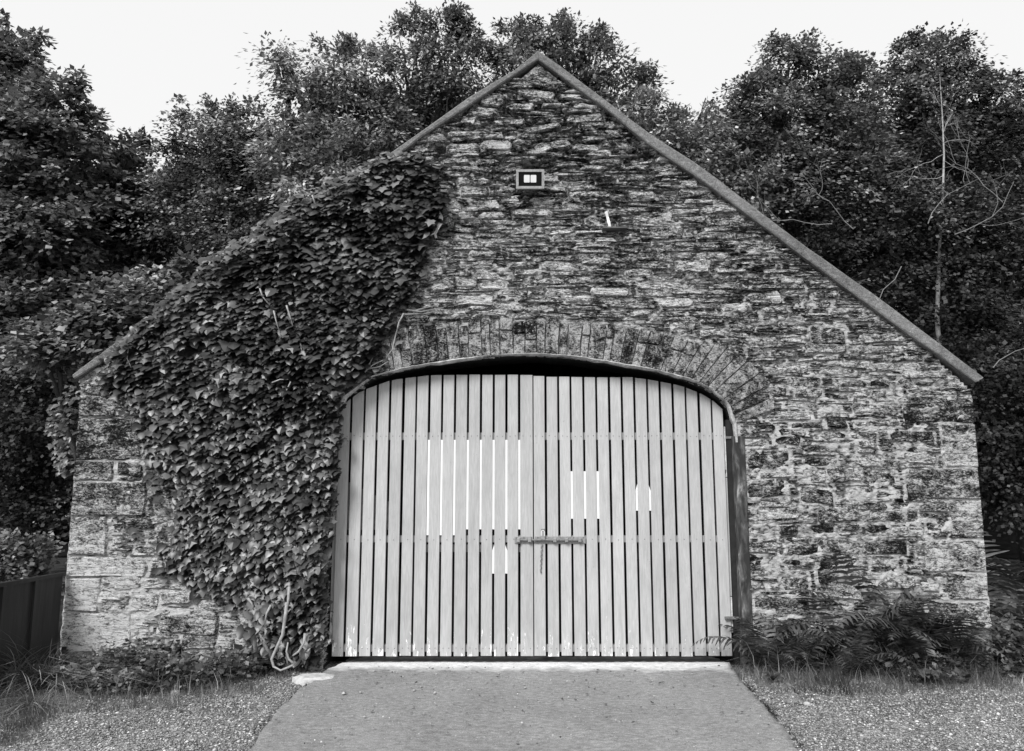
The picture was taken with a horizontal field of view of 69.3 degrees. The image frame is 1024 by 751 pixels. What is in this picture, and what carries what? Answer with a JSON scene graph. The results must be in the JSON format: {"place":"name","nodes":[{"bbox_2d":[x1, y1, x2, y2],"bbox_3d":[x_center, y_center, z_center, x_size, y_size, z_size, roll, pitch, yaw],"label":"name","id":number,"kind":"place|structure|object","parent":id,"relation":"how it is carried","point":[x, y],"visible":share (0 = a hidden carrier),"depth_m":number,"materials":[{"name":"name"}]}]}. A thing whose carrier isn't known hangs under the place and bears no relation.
{"place":"outdoors","nodes":[
{"label":"outdoors","id":0,"kind":"place"},
{"bbox_2d":[0,661,1023,750],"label":"gravel yard","id":1,"kind":"structure","parent":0,"point":[336,663],"depth_m":4.84,"materials":[{"name":"grey gravel"}]},
{"bbox_2d":[0,572,65,689],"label":"metal fence","id":2,"kind":"object","parent":1,"relation":"on","point":[30,609],"visible":0.8,"depth_m":5.82,"materials":[{"name":"black metal"}]},
{"bbox_2d":[0,677,107,719],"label":"grass tussock","id":3,"kind":"object","parent":1,"relation":"on","point":[27,700],"depth_m":5.05,"materials":[{"name":"plant"}]},
{"bbox_2d":[0,635,176,701],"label":"grass tussock","id":4,"kind":"object","parent":1,"relation":"on","point":[37,680],"depth_m":5.54,"materials":[{"name":"plant"}]},
{"bbox_2d":[66,666,113,679],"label":"broadleaf weed","id":5,"kind":"object","parent":1,"relation":"on","point":[81,677],"visible":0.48,"depth_m":5.64,"materials":[{"name":"grey plant"}]},
{"bbox_2d":[0,611,206,711],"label":"grass tussock","id":6,"kind":"object","parent":1,"relation":"on","point":[15,676],"depth_m":5.55,"materials":[{"name":"plant"}]},
{"bbox_2d":[0,646,295,748],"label":"grass","id":7,"kind":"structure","parent":1,"relation":"on","point":[39,715],"depth_m":5.28,"materials":[{"name":"plant"}]},
{"bbox_2d":[47,636,293,695],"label":"weeds","id":8,"kind":"object","parent":1,"relation":"on","point":[145,666],"visible":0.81,"depth_m":5.70,"materials":[{"name":"grey plant"}]},
{"bbox_2d":[200,666,235,678],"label":"broadleaf weed","id":9,"kind":"object","parent":1,"relation":"on","point":[210,669],"visible":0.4,"depth_m":5.75,"materials":[{"name":"grey plant"}]},
{"bbox_2d":[240,659,271,669],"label":"broadleaf weed","id":10,"kind":"object","parent":1,"relation":"on","point":[260,661],"visible":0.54,"depth_m":6.00,"materials":[{"name":"grey plant"}]},
{"bbox_2d":[292,673,333,684],"bbox_3d":[-1.548,2.374,5.785,0.341,0.075,0.211,0,-8,0],"label":"flat stone","id":11,"kind":"object","parent":1,"relation":"on","point":[305,678],"visible":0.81,"depth_m":5.73,"materials":[{"name":"stone"}]},
{"bbox_2d":[6,665,1023,750],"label":"fallen leaves","id":12,"kind":"object","parent":1,"relation":"on","point":[516,690],"visible":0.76,"depth_m":5.17,"materials":[{"name":"grey plant"}]},
{"bbox_2d":[248,656,798,750],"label":"concrete ramp","id":13,"kind":"structure","parent":1,"relation":"on","point":[698,722],"depth_m":5.01,"materials":[{"name":"grey concrete"}]},
{"bbox_2d":[240,670,808,750],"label":"edge moss","id":14,"kind":"object","parent":1,"relation":"on","point":[772,712],"visible":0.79,"depth_m":5.00,"materials":[{"name":"grey plant"}]},
{"bbox_2d":[691,615,832,672],"bbox_3d":[2.013,2.182,6.106,1.055,0.501,0.922,0,-8,0],"label":"fern","id":15,"kind":"object","parent":1,"relation":"on","point":[762,647],"visible":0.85,"depth_m":5.98,"materials":[{"name":"grey plant"}]},
{"bbox_2d":[762,671,784,679],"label":"broadleaf weed","id":16,"kind":"object","parent":1,"relation":"on","point":[772,676],"visible":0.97,"depth_m":5.72,"materials":[{"name":"grey plant"}]},
{"bbox_2d":[752,613,854,673],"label":"fern","id":17,"kind":"object","parent":1,"relation":"on","point":[795,647],"visible":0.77,"depth_m":5.95,"materials":[{"name":"grey plant"}]},
{"bbox_2d":[765,576,931,657],"bbox_3d":[2.633,2.055,6.188,1.149,0.774,1.061,2,-8,-15],"label":"fern","id":18,"kind":"object","parent":1,"relation":"on","point":[826,624],"visible":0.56,"depth_m":6.06,"materials":[{"name":"grey plant"}]},
{"bbox_2d":[797,612,908,679],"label":"fern","id":19,"kind":"object","parent":1,"relation":"on","point":[849,657],"visible":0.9,"depth_m":5.82,"materials":[{"name":"grey plant"}]},
{"bbox_2d":[745,639,991,683],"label":"weeds","id":20,"kind":"object","parent":1,"relation":"on","point":[959,659],"visible":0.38,"depth_m":5.93,"materials":[{"name":"grey plant"}]},
{"bbox_2d":[718,630,1023,707],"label":"grass","id":21,"kind":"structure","parent":1,"relation":"on","point":[824,674],"depth_m":5.69,"materials":[{"name":"plant"}]},
{"bbox_2d":[791,550,956,653],"bbox_3d":[2.940,1.920,6.356,1.471,1.091,1.476,5,-10,-33],"label":"fern","id":22,"kind":"object","parent":1,"relation":"on","point":[904,604],"visible":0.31,"depth_m":6.06,"materials":[{"name":"grey plant"}]},
{"bbox_2d":[841,574,980,664],"bbox_3d":[3.222,2.034,6.129,1.155,0.799,1.242,0,-8,0],"label":"fern","id":23,"kind":"object","parent":1,"relation":"on","point":[913,644],"visible":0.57,"depth_m":5.99,"materials":[{"name":"grey plant"}]},
{"bbox_2d":[914,668,940,678],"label":"broadleaf weed","id":24,"kind":"object","parent":1,"relation":"on","point":[921,672],"visible":0.94,"depth_m":5.76,"materials":[{"name":"grey plant"}]},
{"bbox_2d":[877,578,1019,665],"bbox_3d":[3.526,2.072,6.274,1.202,0.765,1.123,-7,-10,40],"label":"fern","id":25,"kind":"object","parent":1,"relation":"on","point":[953,640],"visible":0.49,"depth_m":6.03,"materials":[{"name":"grey plant"}]},
{"bbox_2d":[922,625,1023,666],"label":"fern","id":26,"kind":"object","parent":1,"relation":"on","point":[970,654],"visible":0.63,"depth_m":5.95,"materials":[{"name":"grey plant"}]},
{"bbox_2d":[990,592,1023,679],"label":"weeds","id":27,"kind":"object","parent":1,"relation":"on","point":[1009,650],"visible":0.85,"depth_m":5.97,"materials":[{"name":"grey plant"}]},
{"bbox_2d":[1005,547,1023,614],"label":"bracken","id":28,"kind":"object","parent":1,"relation":"on","point":[1019,608],"visible":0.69,"depth_m":6.25,"materials":[{"name":"grey plant"}]},
{"bbox_2d":[0,0,1023,178],"label":"sky","id":29,"kind":"structure","parent":0,"point":[136,54],"materials":[{"name":"white"}]},
{"bbox_2d":[28,451,1018,557],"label":"wooded bank","id":30,"kind":"structure","parent":0,"point":[1004,542],"depth_m":16.19,"materials":[{"name":"black plant"}]},
{"bbox_2d":[0,85,1023,540],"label":"woodland","id":31,"kind":"object","parent":30,"relation":"on","point":[982,445],"visible":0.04,"depth_m":17.62,"materials":[{"name":"black plant"}]},
{"bbox_2d":[33,556,1023,660],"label":"ground","id":32,"kind":"structure","parent":0,"point":[61,566],"depth_m":12.29,"materials":[{"name":"soil"}]},
{"bbox_2d":[0,521,67,599],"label":"bramble bush","id":33,"kind":"object","parent":32,"relation":"on","point":[16,562],"visible":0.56,"depth_m":7.12,"materials":[{"name":"grey plant"}]},
{"bbox_2d":[0,333,80,539],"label":"shade bush","id":34,"kind":"object","parent":32,"relation":"on","point":[26,470],"visible":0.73,"depth_m":9.69,"materials":[{"name":"black plant"}]},
{"bbox_2d":[0,8,172,533],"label":"sycamore tree","id":35,"kind":"object","parent":32,"relation":"on","point":[44,202],"visible":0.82,"depth_m":11.71,"materials":[{"name":"grey plant"}]},
{"bbox_2d":[0,243,207,460],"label":"sycamore tree","id":36,"kind":"object","parent":32,"relation":"on","point":[127,294],"visible":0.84,"depth_m":9.00,"materials":[{"name":"grey plant"}]},
{"bbox_2d":[0,126,209,438],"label":"sycamore tree","id":37,"kind":"object","parent":32,"relation":"on","point":[132,258],"visible":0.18,"depth_m":12.78,"materials":[{"name":"grey plant"}]},
{"bbox_2d":[101,92,324,262],"bbox_3d":[-4.542,-0.857,12.035,3.847,8.286,2.731,0,-8,0],"label":"alder tree","id":38,"kind":"object","parent":32,"relation":"on","point":[194,181],"visible":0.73,"depth_m":12.17,"materials":[{"name":"grey plant"}]},
{"bbox_2d":[226,29,421,224],"bbox_3d":[-2.672,-1.149,11.097,2.967,8.596,2.841,8,-11,-43],"label":"ash tree","id":39,"kind":"object","parent":32,"relation":"on","point":[336,155],"visible":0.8,"depth_m":11.37,"materials":[{"name":"grey plant"}]},
{"bbox_2d":[319,0,514,580],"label":"ash tree","id":40,"kind":"object","parent":32,"relation":"on","point":[431,89],"visible":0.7,"depth_m":11.84,"materials":[{"name":"grey plant"}]},
{"bbox_2d":[59,51,993,670],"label":"stone barn","id":41,"kind":"structure","parent":32,"relation":"on","point":[817,411],"depth_m":6.46,"materials":[{"name":"stone"}]},
{"bbox_2d":[37,137,458,672],"bbox_3d":[-2.313,0.196,6.408,3.679,4.779,0.491,0,-8,0],"label":"ivy","id":42,"kind":"object","parent":41,"relation":"attached to","point":[254,538],"visible":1,"depth_m":6.33,"materials":[{"name":"grey plant"}]},
{"bbox_2d":[404,305,443,314],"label":"dead twig","id":43,"kind":"object","parent":41,"relation":"on","point":[416,310],"visible":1,"depth_m":6.47,"materials":[{"name":"grey wood"}]},
{"bbox_2d":[329,375,532,656],"bbox_3d":[-0.687,1.187,6.462,1.738,2.402,0.096,0,-8,0],"label":"door leaf","id":44,"kind":"structure","parent":41,"relation":"in","point":[461,485],"depth_m":6.41,"materials":[{"name":"grey paint"}]},
{"bbox_2d":[434,211,442,237],"bbox_3d":[-0.655,-1.341,6.598,0.082,0.252,0.032,0,-8,0],"label":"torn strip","id":45,"kind":"object","parent":41,"relation":"attached to","point":[439,223],"visible":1,"depth_m":6.59,"materials":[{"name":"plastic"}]},
{"bbox_2d":[516,169,543,189],"bbox_3d":[0.161,-1.760,6.637,0.250,0.227,0.165,0,-8,0],"label":"floodlight","id":46,"kind":"object","parent":41,"relation":"attached to","point":[529,179],"visible":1,"depth_m":6.57,"materials":[{"name":"black glass"}]},
{"bbox_2d":[541,529,544,539],"bbox_3d":[0.266,1.366,6.371,0.040,0.093,0.038,0,-8,0],"label":"padlock","id":47,"kind":"object","parent":41,"relation":"hanging from","point":[542,537],"visible":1,"depth_m":6.36,"materials":[{"name":"metal"}]},
{"bbox_2d":[540,544,542,572],"bbox_3d":[0.252,1.567,6.354,0.028,0.248,0.017,0,-8,0],"label":"hanging chain","id":48,"kind":"object","parent":47,"relation":"hanging from","point":[541,559],"visible":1,"depth_m":6.35,"materials":[{"name":"metal"}]},
{"bbox_2d":[605,211,610,225],"bbox_3d":[0.855,-1.384,6.602,0.057,0.169,0.018,-4,-9,28],"label":"torn strip","id":49,"kind":"object","parent":41,"relation":"on","point":[607,217],"visible":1,"depth_m":6.61,"materials":[{"name":"paper"}]},
{"bbox_2d":[533,376,732,656],"bbox_3d":[1.051,1.194,6.461,1.723,2.390,0.096,0,-8,0],"label":"door leaf","id":50,"kind":"structure","parent":41,"relation":"in","point":[585,494],"depth_m":6.41,"materials":[{"name":"grey paint"}]},
{"bbox_2d":[456,7,680,580],"bbox_3d":[0.701,-1.442,11.523,4.023,9.304,2.220,0,-8,0],"label":"ash tree","id":51,"kind":"object","parent":32,"relation":"on","point":[528,35],"visible":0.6,"depth_m":11.85,"materials":[{"name":"grey plant"}]},
{"bbox_2d":[608,84,761,592],"bbox_3d":[2.212,-0.617,10.191,2.484,7.309,1.773,0,-8,0],"label":"rowan tree","id":52,"kind":"object","parent":32,"relation":"on","point":[684,141],"visible":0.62,"depth_m":10.51,"materials":[{"name":"grey plant"}]},
{"bbox_2d":[688,27,931,244],"bbox_3d":[4.522,-1.290,11.588,4.251,9.003,2.858,2,-8,-14],"label":"beech tree","id":53,"kind":"object","parent":32,"relation":"on","point":[782,149],"visible":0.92,"depth_m":11.71,"materials":[{"name":"grey plant"}]},
{"bbox_2d":[727,148,831,224],"bbox_3d":[3.665,-2.521,10.226,1.470,1.489,0.067,0,-8,-2],"label":"bare branch","id":54,"kind":"object","parent":53,"relation":"attached to","point":[764,201],"visible":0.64,"depth_m":10.20,"materials":[{"name":"grey wood"}]},
{"bbox_2d":[787,159,852,228],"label":"bare branch","id":55,"kind":"object","parent":53,"relation":"attached to","point":[820,192],"visible":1,"depth_m":10.23,"materials":[{"name":"grey wood"}]},
{"bbox_2d":[879,266,901,298],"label":"bare branch","id":56,"kind":"object","parent":53,"relation":"attached to","point":[891,282],"visible":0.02,"depth_m":10.05,"materials":[{"name":"grey wood"}]},
{"bbox_2d":[785,162,1023,579],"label":"beech tree","id":57,"kind":"object","parent":32,"relation":"on","point":[965,340],"visible":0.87,"depth_m":11.52,"materials":[{"name":"grey plant"}]},
{"bbox_2d":[993,309,1023,367],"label":"bare branch","id":58,"kind":"object","parent":57,"relation":"attached to","point":[1008,354],"visible":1,"depth_m":9.94,"materials":[{"name":"grey wood"}]},
{"bbox_2d":[839,19,1023,336],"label":"beech tree","id":59,"kind":"object","parent":32,"relation":"on","point":[981,122],"visible":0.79,"depth_m":12.94,"materials":[{"name":"grey plant"}]},
{"bbox_2d":[901,128,979,223],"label":"bare branch","id":60,"kind":"object","parent":59,"relation":"attached to","point":[933,180],"visible":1,"depth_m":10.32,"materials":[{"name":"grey wood"}]},
{"bbox_2d":[912,92,1002,202],"bbox_3d":[6.143,-3.223,10.359,1.268,1.697,0.055,0,-8,0],"label":"bare branch","id":61,"kind":"object","parent":59,"relation":"attached to","point":[952,156],"visible":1,"depth_m":10.34,"materials":[{"name":"grey wood"}]},
{"bbox_2d":[954,159,1023,234],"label":"bare branch","id":62,"kind":"object","parent":59,"relation":"attached to","point":[995,209],"visible":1,"depth_m":10.21,"materials":[{"name":"grey wood"}]},
{"bbox_2d":[873,30,1019,343],"bbox_3d":[6.733,-1.241,11.229,1.817,8.707,1.597,6,-10,-37],"label":"birch tree","id":63,"kind":"object","parent":32,"relation":"on","point":[937,299],"visible":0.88,"depth_m":11.55,"materials":[{"name":"grey plant"}]},
{"bbox_2d":[966,338,1023,562],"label":"shade bush","id":64,"kind":"object","parent":32,"relation":"on","point":[1012,452],"visible":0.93,"depth_m":10.30,"materials":[{"name":"black plant"}]},
{"bbox_2d":[983,531,1023,611],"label":"bracken","id":65,"kind":"object","parent":32,"relation":"on","point":[989,576],"visible":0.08,"depth_m":7.32,"materials":[{"name":"grey plant"}]},
{"bbox_2d":[986,552,1023,590],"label":"bracken","id":66,"kind":"object","parent":32,"relation":"on","point":[1019,570],"visible":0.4,"depth_m":7.24,"materials":[{"name":"black plant"}]},
{"bbox_2d":[988,557,1023,644],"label":"bracken","id":67,"kind":"object","parent":32,"relation":"on","point":[1014,601],"visible":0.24,"depth_m":6.64,"materials":[{"name":"grey plant"}]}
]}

